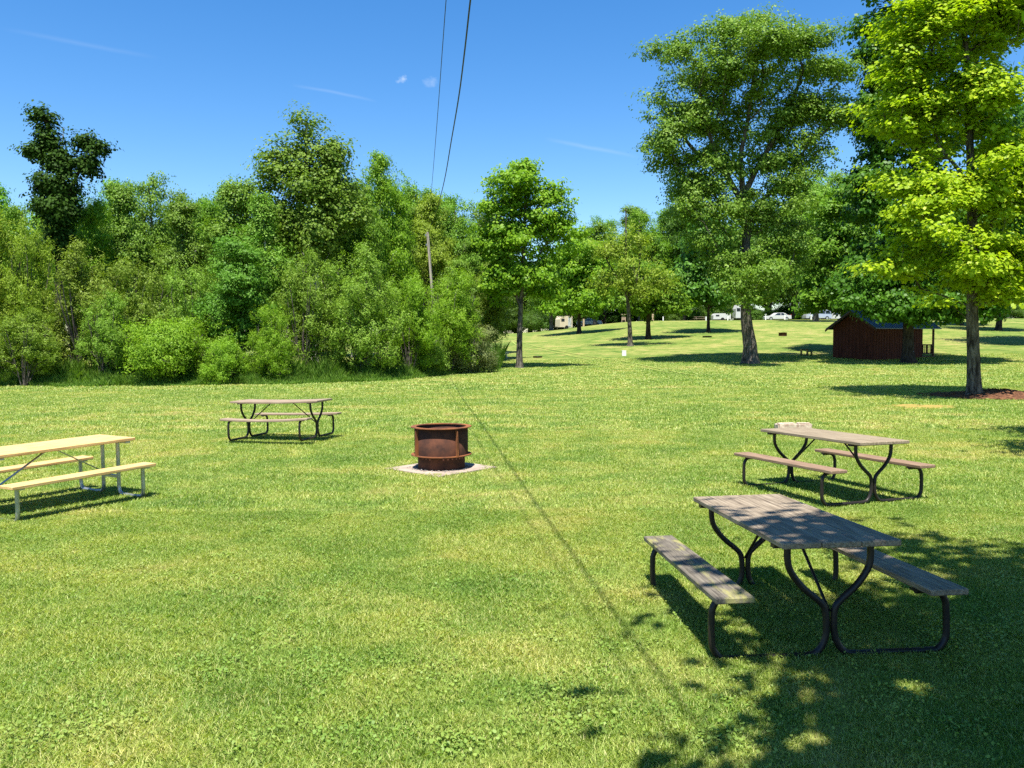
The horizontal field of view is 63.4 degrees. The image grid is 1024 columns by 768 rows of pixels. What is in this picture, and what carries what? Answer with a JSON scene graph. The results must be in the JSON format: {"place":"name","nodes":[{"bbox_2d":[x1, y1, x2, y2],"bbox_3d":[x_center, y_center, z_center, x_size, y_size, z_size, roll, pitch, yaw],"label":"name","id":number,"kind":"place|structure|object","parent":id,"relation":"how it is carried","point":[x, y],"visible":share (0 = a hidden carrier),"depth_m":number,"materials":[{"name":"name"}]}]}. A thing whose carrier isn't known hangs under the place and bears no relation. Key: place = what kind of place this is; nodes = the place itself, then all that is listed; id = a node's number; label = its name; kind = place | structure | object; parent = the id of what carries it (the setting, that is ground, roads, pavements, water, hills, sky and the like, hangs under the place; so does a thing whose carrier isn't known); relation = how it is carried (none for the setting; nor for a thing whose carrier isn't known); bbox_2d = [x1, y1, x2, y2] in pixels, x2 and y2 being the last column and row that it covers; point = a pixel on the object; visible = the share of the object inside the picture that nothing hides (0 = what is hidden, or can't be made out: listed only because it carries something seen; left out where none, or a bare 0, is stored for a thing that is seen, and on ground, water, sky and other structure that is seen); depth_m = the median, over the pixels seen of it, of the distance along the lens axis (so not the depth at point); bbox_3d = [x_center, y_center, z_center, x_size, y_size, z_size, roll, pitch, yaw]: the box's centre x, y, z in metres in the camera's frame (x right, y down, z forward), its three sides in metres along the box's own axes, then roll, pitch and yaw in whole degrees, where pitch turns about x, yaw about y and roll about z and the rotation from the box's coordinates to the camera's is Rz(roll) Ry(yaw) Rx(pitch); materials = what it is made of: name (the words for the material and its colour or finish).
{"place":"outdoors","nodes":[
{"label":"outdoors","id":0,"kind":"place"},
{"bbox_2d":[0,505,1023,767],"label":"grass","id":1,"kind":"structure","parent":0,"point":[66,525],"depth_m":5.50,"materials":[{"name":"plant"}]},
{"bbox_2d":[0,318,1023,767],"bbox_3d":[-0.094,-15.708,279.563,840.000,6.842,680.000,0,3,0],"label":"lawn","id":2,"kind":"structure","parent":0,"point":[668,338],"depth_m":9.82,"materials":[{"name":"plant"}]},
{"bbox_2d":[0,209,25,334],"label":"tree","id":3,"kind":"object","parent":2,"relation":"on","point":[4,313],"visible":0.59,"depth_m":41.52,"materials":[{"name":"green plant"}]},
{"bbox_2d":[0,182,34,267],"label":"woodland tree","id":4,"kind":"object","parent":2,"relation":"on","point":[3,195],"visible":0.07,"depth_m":51.99,"materials":[{"name":"green plant"}]},
{"bbox_2d":[0,198,55,331],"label":"woodland tree","id":5,"kind":"object","parent":2,"relation":"on","point":[12,212],"visible":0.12,"depth_m":49.07,"materials":[{"name":"green plant"}]},
{"bbox_2d":[0,208,59,371],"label":"willow shrub","id":6,"kind":"object","parent":2,"relation":"on","point":[19,292],"visible":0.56,"depth_m":41.63,"materials":[{"name":"green plant"}]},
{"bbox_2d":[0,301,64,385],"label":"willow shrub","id":7,"kind":"object","parent":2,"relation":"on","point":[32,349],"visible":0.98,"depth_m":38.91,"materials":[{"name":"green plant"}]},
{"bbox_2d":[7,99,120,341],"bbox_3d":[-24.965,-7.956,46.448,5.074,15.530,4.281,2,4,33],"label":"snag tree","id":8,"kind":"object","parent":2,"relation":"on","point":[54,200],"visible":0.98,"depth_m":45.98,"materials":[{"name":"green plant"}]},
{"bbox_2d":[0,434,155,520],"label":"picnic table","id":9,"kind":"object","parent":2,"relation":"on","point":[43,447],"visible":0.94,"depth_m":10.21,"materials":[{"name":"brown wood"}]},
{"bbox_2d":[38,236,131,367],"bbox_3d":[-21.773,-3.704,42.190,6.260,7.686,4.543,0,3,13],"label":"willow shrub","id":10,"kind":"object","parent":2,"relation":"on","point":[70,310],"visible":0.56,"depth_m":41.47,"materials":[{"name":"green plant"}]},
{"bbox_2d":[63,178,130,357],"bbox_3d":[-24.562,-6.218,48.527,4.030,11.995,4.472,1,3,24],"label":"woodland tree","id":11,"kind":"object","parent":2,"relation":"on","point":[89,230],"visible":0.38,"depth_m":48.23,"materials":[{"name":"green plant"}]},
{"bbox_2d":[70,284,133,373],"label":"willow shrub","id":12,"kind":"object","parent":2,"relation":"on","point":[104,336],"visible":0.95,"depth_m":40.26,"materials":[{"name":"green plant"}]},
{"bbox_2d":[92,176,132,227],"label":"woodland tree","id":13,"kind":"object","parent":2,"relation":"on","point":[104,182],"visible":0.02,"depth_m":58.99,"materials":[{"name":"green plant"}]},
{"bbox_2d":[96,176,162,356],"bbox_3d":[-24.041,-6.661,51.826,4.020,12.500,4.382,1,3,29],"label":"poplar tree","id":14,"kind":"object","parent":2,"relation":"on","point":[122,204],"visible":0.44,"depth_m":51.16,"materials":[{"name":"green plant"}]},
{"bbox_2d":[87,247,172,372],"bbox_3d":[-19.193,-3.415,42.052,4.557,7.100,4.080,1,3,18],"label":"willow shrub","id":15,"kind":"object","parent":2,"relation":"on","point":[128,275],"visible":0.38,"depth_m":41.66,"materials":[{"name":"green plant"}]},
{"bbox_2d":[113,170,180,297],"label":"woodland tree","id":16,"kind":"object","parent":2,"relation":"on","point":[161,237],"visible":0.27,"depth_m":54.09,"materials":[{"name":"green plant"}]},
{"bbox_2d":[112,312,212,381],"bbox_3d":[-16.503,-1.557,39.931,4.924,3.915,4.638,-2,3,-28],"label":"shrub","id":17,"kind":"object","parent":2,"relation":"on","point":[162,348],"visible":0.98,"depth_m":39.09,"materials":[{"name":"green plant"}]},
{"bbox_2d":[147,181,191,280],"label":"woodland tree","id":18,"kind":"object","parent":2,"relation":"on","point":[178,196],"depth_m":59.17,"materials":[{"name":"green plant"}]},
{"bbox_2d":[144,195,215,314],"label":"poplar tree","id":19,"kind":"object","parent":2,"relation":"on","point":[179,220],"visible":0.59,"depth_m":49.26,"materials":[{"name":"green plant"}]},
{"bbox_2d":[155,255,231,358],"bbox_3d":[-17.096,-3.357,43.422,4.042,6.840,4.514,1,3,23],"label":"willow shrub","id":20,"kind":"object","parent":2,"relation":"on","point":[196,281],"visible":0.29,"depth_m":42.96,"materials":[{"name":"green plant"}]},
{"bbox_2d":[183,196,226,360],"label":"woodland tree","id":21,"kind":"object","parent":2,"relation":"on","point":[207,209],"visible":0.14,"depth_m":53.34,"materials":[{"name":"green plant"}]},
{"bbox_2d":[185,173,232,347],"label":"woodland tree","id":22,"kind":"object","parent":2,"relation":"on","point":[200,201],"visible":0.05,"depth_m":57.17,"materials":[{"name":"green plant"}]},
{"bbox_2d":[193,320,258,383],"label":"shrub","id":23,"kind":"object","parent":2,"relation":"on","point":[227,361],"visible":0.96,"depth_m":39.67,"materials":[{"name":"green plant"}]},
{"bbox_2d":[182,220,290,353],"bbox_3d":[-14.142,-4.255,43.095,5.092,8.606,5.651,1,3,20],"label":"woodland tree","id":24,"kind":"object","parent":2,"relation":"on","point":[227,300],"visible":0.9,"depth_m":41.84,"materials":[{"name":"green plant"}]},
{"bbox_2d":[192,176,286,353],"bbox_3d":[-15.440,-6.092,47.630,5.516,11.906,5.061,-1,3,-17],"label":"poplar tree","id":25,"kind":"object","parent":2,"relation":"on","point":[235,194],"visible":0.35,"depth_m":47.01,"materials":[{"name":"green plant"}]},
{"bbox_2d":[0,338,509,386],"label":"tall weeds","id":26,"kind":"object","parent":2,"relation":"on","point":[78,373],"visible":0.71,"depth_m":40.70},
{"bbox_2d":[233,188,299,362],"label":"poplar tree","id":27,"kind":"object","parent":2,"relation":"on","point":[259,206],"visible":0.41,"depth_m":45.21,"materials":[{"name":"green plant"}]},
{"bbox_2d":[240,301,301,379],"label":"willow shrub","id":28,"kind":"object","parent":2,"relation":"on","point":[272,348],"visible":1,"depth_m":40.43,"materials":[{"name":"green plant"}]},
{"bbox_2d":[220,398,340,440],"bbox_3d":[-4.611,0.697,16.634,1.881,0.761,1.558,-1,2,13],"label":"picnic table","id":29,"kind":"object","parent":2,"relation":"on","point":[269,402],"visible":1,"depth_m":16.45,"materials":[{"name":"brown wood"}]},
{"bbox_2d":[269,208,298,349],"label":"woodland tree","id":30,"kind":"object","parent":2,"relation":"on","point":[276,249],"visible":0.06,"depth_m":73.25,"materials":[{"name":"green plant"}]},
{"bbox_2d":[281,223,309,321],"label":"woodland tree","id":31,"kind":"object","parent":2,"relation":"on","point":[297,260],"visible":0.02,"depth_m":70.43,"materials":[{"name":"green plant"}]},
{"bbox_2d":[263,240,341,365],"bbox_3d":[-10.932,-3.754,43.669,4.720,7.593,3.697,0,3,2],"label":"willow shrub","id":32,"kind":"object","parent":2,"relation":"on","point":[307,305],"visible":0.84,"depth_m":43.15,"materials":[{"name":"green plant"}]},
{"bbox_2d":[238,100,390,361],"bbox_3d":[-12.045,-8.552,49.682,9.553,16.317,6.897,0,3,0],"label":"poplar tree","id":33,"kind":"object","parent":2,"relation":"on","point":[309,181],"visible":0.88,"depth_m":48.62,"materials":[{"name":"green plant"}]},
{"bbox_2d":[311,167,350,349],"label":"woodland tree","id":34,"kind":"object","parent":2,"relation":"on","point":[327,280],"visible":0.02,"depth_m":56.88,"materials":[{"name":"green plant"}]},
{"bbox_2d":[295,234,415,372],"bbox_3d":[-7.944,-3.924,43.518,6.296,7.867,4.569,1,3,17],"label":"willow shrub","id":35,"kind":"object","parent":2,"relation":"on","point":[349,314],"visible":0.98,"depth_m":42.94,"materials":[{"name":"green plant"}]},
{"bbox_2d":[318,178,395,353],"bbox_3d":[-9.909,-6.852,52.706,4.550,12.679,4.581,2,4,44],"label":"woodland tree","id":36,"kind":"object","parent":2,"relation":"on","point":[377,234],"visible":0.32,"depth_m":52.13,"materials":[{"name":"green plant"}]},
{"bbox_2d":[358,166,406,346],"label":"woodland tree","id":37,"kind":"object","parent":2,"relation":"on","point":[374,182],"visible":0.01,"depth_m":60.08,"materials":[{"name":"green plant"}]},
{"bbox_2d":[360,147,412,350],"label":"poplar tree","id":38,"kind":"object","parent":2,"relation":"on","point":[378,168],"visible":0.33,"depth_m":55.25,"materials":[{"name":"green plant"}]},
{"bbox_2d":[383,166,421,351],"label":"woodland tree","id":39,"kind":"object","parent":2,"relation":"on","point":[402,204],"visible":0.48,"depth_m":56.82,"materials":[{"name":"green plant"}]},
{"bbox_2d":[376,268,444,370],"bbox_3d":[-5.664,-3.397,46.178,4.137,6.366,3.704,1,3,19],"label":"willow shrub","id":40,"kind":"object","parent":2,"relation":"on","point":[417,325],"visible":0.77,"depth_m":45.57,"materials":[{"name":"green plant"}]},
{"bbox_2d":[396,167,439,338],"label":"woodland tree","id":41,"kind":"object","parent":2,"relation":"on","point":[411,191],"visible":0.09,"depth_m":68.58,"materials":[{"name":"green plant"}]},
{"bbox_2d":[398,337,453,371],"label":"shrub","id":42,"kind":"object","parent":2,"relation":"on","point":[439,356],"visible":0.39,"depth_m":46.73,"materials":[{"name":"green plant"}]},
{"bbox_2d":[425,232,433,310],"bbox_3d":[-5.359,-5.464,55.773,0.913,9.446,0.249,-1,3,-4],"label":"utility pole","id":43,"kind":"object","parent":2,"relation":"on","point":[429,258],"visible":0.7,"depth_m":55.58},
{"bbox_2d":[427,2,445,237],"bbox_3d":[-2.305,-7.234,24.557,0.103,2.066,62.569,-1,3,-6],"label":"power cable","id":44,"kind":"object","parent":43,"relation":"attached to","point":[439,93],"visible":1,"depth_m":16.17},
{"bbox_2d":[427,0,470,233],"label":"power cable","id":45,"kind":"object","parent":43,"relation":"attached to","point":[458,95],"visible":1,"depth_m":15.19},
{"bbox_2d":[404,203,460,303],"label":"poplar tree","id":46,"kind":"object","parent":2,"relation":"on","point":[422,242],"visible":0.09,"depth_m":62.68,"materials":[{"name":"green plant"}]},
{"bbox_2d":[409,191,458,324],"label":"woodland tree","id":47,"kind":"object","parent":2,"relation":"on","point":[440,253],"visible":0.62,"depth_m":60.90,"materials":[{"name":"green plant"}]},
{"bbox_2d":[386,462,495,476],"bbox_3d":[-1.095,1.316,12.832,1.240,0.050,1.249,2,4,43],"label":"concrete pad","id":48,"kind":"object","parent":2,"relation":"on","point":[473,468],"visible":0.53,"depth_m":12.59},
{"bbox_2d":[411,423,471,470],"bbox_3d":[-1.093,0.969,12.816,0.936,0.644,0.936,-1,3,-4],"label":"fire ring","id":49,"kind":"object","parent":48,"relation":"on","point":[441,446],"visible":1,"depth_m":12.48,"materials":[{"name":"metal"}]},
{"bbox_2d":[425,198,475,284],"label":"woodland tree","id":50,"kind":"object","parent":2,"relation":"on","point":[452,208],"visible":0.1,"depth_m":64.92,"materials":[{"name":"green plant"}]},
{"bbox_2d":[439,207,469,277],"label":"woodland tree","id":51,"kind":"object","parent":2,"relation":"on","point":[456,224],"visible":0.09,"depth_m":65.09,"materials":[{"name":"green plant"}]},
{"bbox_2d":[435,188,473,238],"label":"woodland tree","id":52,"kind":"object","parent":2,"relation":"on","point":[451,201],"visible":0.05,"depth_m":71.19,"materials":[{"name":"green plant"}]},
{"bbox_2d":[425,258,486,337],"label":"woodland tree","id":53,"kind":"object","parent":2,"relation":"on","point":[462,263],"visible":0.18,"depth_m":56.46,"materials":[{"name":"green plant"}]},
{"bbox_2d":[427,261,489,370],"bbox_3d":[-3.499,-3.831,49.020,3.896,6.859,4.974,-2,3,-22],"label":"willow shrub","id":54,"kind":"object","parent":2,"relation":"on","point":[458,317],"visible":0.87,"depth_m":48.22,"materials":[{"name":"green plant"}]},
{"bbox_2d":[446,308,502,373],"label":"shrub","id":55,"kind":"object","parent":2,"relation":"on","point":[484,356],"visible":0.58,"depth_m":49.49,"materials":[{"name":"green plant"}]},
{"bbox_2d":[455,216,504,322],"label":"woodland tree","id":56,"kind":"object","parent":2,"relation":"on","point":[476,260],"visible":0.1,"depth_m":63.06,"materials":[{"name":"green plant"}]},
{"bbox_2d":[451,198,520,321],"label":"woodland tree","id":57,"kind":"object","parent":2,"relation":"on","point":[464,245],"visible":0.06,"depth_m":64.99,"materials":[{"name":"green plant"}]},
{"bbox_2d":[472,261,516,344],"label":"woodland tree","id":58,"kind":"object","parent":2,"relation":"on","point":[493,315],"visible":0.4,"depth_m":59.23,"materials":[{"name":"green plant"}]},
{"bbox_2d":[504,308,517,333],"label":"shrub","id":59,"kind":"object","parent":2,"relation":"on","point":[513,314],"visible":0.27,"depth_m":152.19,"materials":[{"name":"green plant"}]},
{"bbox_2d":[0,460,1023,767],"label":"clover","id":60,"kind":"object","parent":2,"relation":"on","point":[432,740],"visible":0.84,"depth_m":4.99,"materials":[{"name":"green plant"}]},
{"bbox_2d":[0,353,1023,391],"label":"grass","id":61,"kind":"structure","parent":2,"relation":"on","point":[802,382],"depth_m":44.25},
{"bbox_2d":[506,286,533,332],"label":"woodland tree","id":62,"kind":"object","parent":2,"relation":"on","point":[526,301],"visible":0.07,"depth_m":155.06,"materials":[{"name":"green plant"}]},
{"bbox_2d":[464,157,594,367],"bbox_3d":[1.025,-8.025,55.898,8.094,14.159,6.430,-1,3,-19],"label":"maple tree","id":63,"kind":"object","parent":2,"relation":"on","point":[503,241],"visible":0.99,"depth_m":54.86,"materials":[{"name":"green plant"}]},
{"bbox_2d":[517,310,554,331],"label":"shrub","id":64,"kind":"object","parent":2,"relation":"on","point":[527,322],"visible":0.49,"depth_m":147.68,"materials":[{"name":"green plant"}]},
{"bbox_2d":[523,259,567,330],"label":"woodland tree","id":65,"kind":"object","parent":2,"relation":"on","point":[538,303],"visible":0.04,"depth_m":130.86,"materials":[{"name":"green plant"}]},
{"bbox_2d":[532,303,566,330],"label":"shrub","id":66,"kind":"object","parent":2,"relation":"on","point":[545,324],"visible":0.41,"depth_m":146.47,"materials":[{"name":"green plant"}]},
{"bbox_2d":[555,316,572,328],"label":"camper trailer","id":67,"kind":"object","parent":2,"relation":"on","point":[566,322],"visible":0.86,"depth_m":141.81,"materials":[{"name":"white metal"}]},
{"bbox_2d":[533,236,621,333],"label":"maple tree","id":68,"kind":"object","parent":2,"relation":"on","point":[582,300],"visible":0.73,"depth_m":104.72,"materials":[{"name":"green plant"}]},
{"bbox_2d":[573,221,624,324],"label":"woodland tree","id":69,"kind":"object","parent":2,"relation":"on","point":[598,227],"visible":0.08,"depth_m":140.22,"materials":[{"name":"green plant"}]},
{"bbox_2d":[588,215,622,323],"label":"woodland tree","id":70,"kind":"object","parent":2,"relation":"on","point":[614,222],"visible":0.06,"depth_m":150.32,"materials":[{"name":"green plant"}]},
{"bbox_2d":[602,307,626,323],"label":"shrub","id":71,"kind":"object","parent":2,"relation":"on","point":[614,316],"visible":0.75,"depth_m":152.29,"materials":[{"name":"green plant"}]},
{"bbox_2d":[579,208,684,345],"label":"thin tree","id":72,"kind":"object","parent":2,"relation":"on","point":[636,289],"visible":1,"depth_m":79.65,"materials":[{"name":"green plant"}]},
{"bbox_2d":[616,203,651,241],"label":"poplar tree","id":73,"kind":"object","parent":2,"relation":"on","point":[629,209],"visible":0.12,"depth_m":157.79,"materials":[{"name":"green plant"}]},
{"bbox_2d":[614,207,680,320],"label":"woodland tree","id":74,"kind":"object","parent":2,"relation":"on","point":[661,246],"visible":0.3,"depth_m":142.85,"materials":[{"name":"green plant"}]},
{"bbox_2d":[606,257,700,338],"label":"maple tree","id":75,"kind":"object","parent":2,"relation":"on","point":[674,304],"visible":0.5,"depth_m":87.42,"materials":[{"name":"green plant"}]},
{"bbox_2d":[648,209,668,260],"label":"woodland tree","id":76,"kind":"object","parent":2,"relation":"on","point":[659,226],"visible":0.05,"depth_m":152.81,"materials":[{"name":"green plant"}]},
{"bbox_2d":[654,307,682,320],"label":"shrub","id":77,"kind":"object","parent":2,"relation":"on","point":[675,317],"visible":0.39,"depth_m":146.06,"materials":[{"name":"green plant"}]},
{"bbox_2d":[658,176,704,320],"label":"woodland tree","id":78,"kind":"object","parent":2,"relation":"on","point":[673,253],"visible":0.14,"depth_m":145.10,"materials":[{"name":"green plant"}]},
{"bbox_2d":[687,307,712,320],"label":"shrub","id":79,"kind":"object","parent":2,"relation":"on","point":[700,313],"visible":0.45,"depth_m":154.43,"materials":[{"name":"green plant"}]},
{"bbox_2d":[667,206,754,331],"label":"maple tree","id":80,"kind":"object","parent":2,"relation":"on","point":[701,292],"visible":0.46,"depth_m":92.54,"materials":[{"name":"green plant"}]},
{"bbox_2d":[626,0,871,363],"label":"silver maple tree","id":81,"kind":"object","parent":2,"relation":"on","point":[783,43],"visible":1,"depth_m":55.62,"materials":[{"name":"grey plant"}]},
{"bbox_2d":[751,306,775,319],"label":"shrub","id":82,"kind":"object","parent":2,"relation":"on","point":[758,313],"visible":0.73,"depth_m":149.53,"materials":[{"name":"green plant"}]},
{"bbox_2d":[738,206,796,315],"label":"woodland tree","id":83,"kind":"object","parent":2,"relation":"on","point":[781,290],"visible":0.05,"depth_m":149.09,"materials":[{"name":"green plant"}]},
{"bbox_2d":[763,313,791,319],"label":"parked car","id":84,"kind":"object","parent":2,"relation":"on","point":[777,316],"visible":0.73,"depth_m":142.74,"materials":[{"name":"white paint"}]},
{"bbox_2d":[774,422,797,427],"bbox_3d":[5.731,0.941,17.322,0.446,0.260,0.270,-1,3,-5],"label":"stone block","id":85,"kind":"object","parent":2,"relation":"on","point":[786,425],"depth_m":17.20,"materials":[{"name":"beige stone"}]},
{"bbox_2d":[751,194,827,318],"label":"woodland tree","id":86,"kind":"object","parent":2,"relation":"on","point":[796,293],"visible":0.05,"depth_m":147.93,"materials":[{"name":"green plant"}]},
{"bbox_2d":[644,494,968,659],"bbox_3d":[1.916,1.307,5.880,1.558,0.760,1.880,-1,1,-4],"label":"picnic table","id":87,"kind":"object","parent":2,"relation":"on","point":[786,524],"visible":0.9,"depth_m":5.35,"materials":[{"name":"grey wood"}]},
{"bbox_2d":[775,161,841,321],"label":"woodland tree","id":88,"kind":"object","parent":2,"relation":"on","point":[819,188],"visible":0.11,"depth_m":115.32,"materials":[{"name":"green plant"}]},
{"bbox_2d":[802,310,831,318],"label":"parked suv","id":89,"kind":"object","parent":2,"relation":"on","point":[825,315],"visible":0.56,"depth_m":139.81,"materials":[{"name":"silver metal"}]},
{"bbox_2d":[809,164,848,230],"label":"woodland tree","id":90,"kind":"object","parent":2,"relation":"on","point":[835,177],"visible":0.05,"depth_m":155.30,"materials":[{"name":"green plant"}]},
{"bbox_2d":[734,427,934,506],"bbox_3d":[4.054,1.020,10.591,1.558,0.760,1.882,-1,2,-20],"label":"picnic table","id":91,"kind":"object","parent":2,"relation":"on","point":[853,439],"visible":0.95,"depth_m":10.19,"materials":[{"name":"beige wood"}]},
{"bbox_2d":[788,181,883,318],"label":"maple tree","id":92,"kind":"object","parent":2,"relation":"on","point":[833,245],"visible":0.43,"depth_m":68.37,"materials":[{"name":"green plant"}]},
{"bbox_2d":[825,310,941,359],"bbox_3d":[28.381,-3.707,63.260,7.980,3.759,4.380,-2,3,-31],"label":"cabin","id":93,"kind":"object","parent":2,"relation":"on","point":[862,340],"visible":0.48,"depth_m":61.26,"materials":[{"name":"red"}]},
{"bbox_2d":[813,0,1023,362],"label":"maple tree","id":94,"kind":"object","parent":2,"relation":"on","point":[868,296],"visible":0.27,"depth_m":55.50,"materials":[{"name":"green plant"}]},
{"bbox_2d":[886,404,955,408],"bbox_3d":[11.921,0.636,24.077,2.024,0.096,1.782,0,3,0],"label":"sand patch","id":95,"kind":"object","parent":2,"relation":"on","point":[920,405],"visible":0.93,"depth_m":23.95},
{"bbox_2d":[915,388,1023,399],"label":"mulch mound","id":96,"kind":"object","parent":2,"relation":"on","point":[1007,394],"visible":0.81,"depth_m":27.37,"materials":[{"name":"brown wood"}]},
{"bbox_2d":[829,0,1023,394],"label":"maple tree","id":97,"kind":"object","parent":96,"relation":"on","point":[980,261],"visible":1,"depth_m":26.77,"materials":[{"name":"green plant"}]},
{"bbox_2d":[917,388,1023,398],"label":"bark chips","id":98,"kind":"object","parent":96,"relation":"on","point":[937,392],"visible":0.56,"depth_m":27.89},
{"bbox_2d":[994,305,1023,317],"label":"shrub","id":99,"kind":"object","parent":2,"relation":"on","point":[1017,311],"visible":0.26,"depth_m":146.33,"materials":[{"name":"green plant"}]},
{"bbox_2d":[0,427,1023,512],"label":"grass","id":100,"kind":"structure","parent":0,"point":[756,432],"depth_m":12.63,"materials":[{"name":"plant"}]},
{"bbox_2d":[0,385,1023,433],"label":"grass","id":101,"kind":"structure","parent":0,"point":[363,395],"depth_m":24.08,"materials":[{"name":"plant"}]},
{"bbox_2d":[0,0,1023,332],"label":"sky","id":102,"kind":"structure","parent":0,"point":[186,89],"materials":[{"name":"blue"}]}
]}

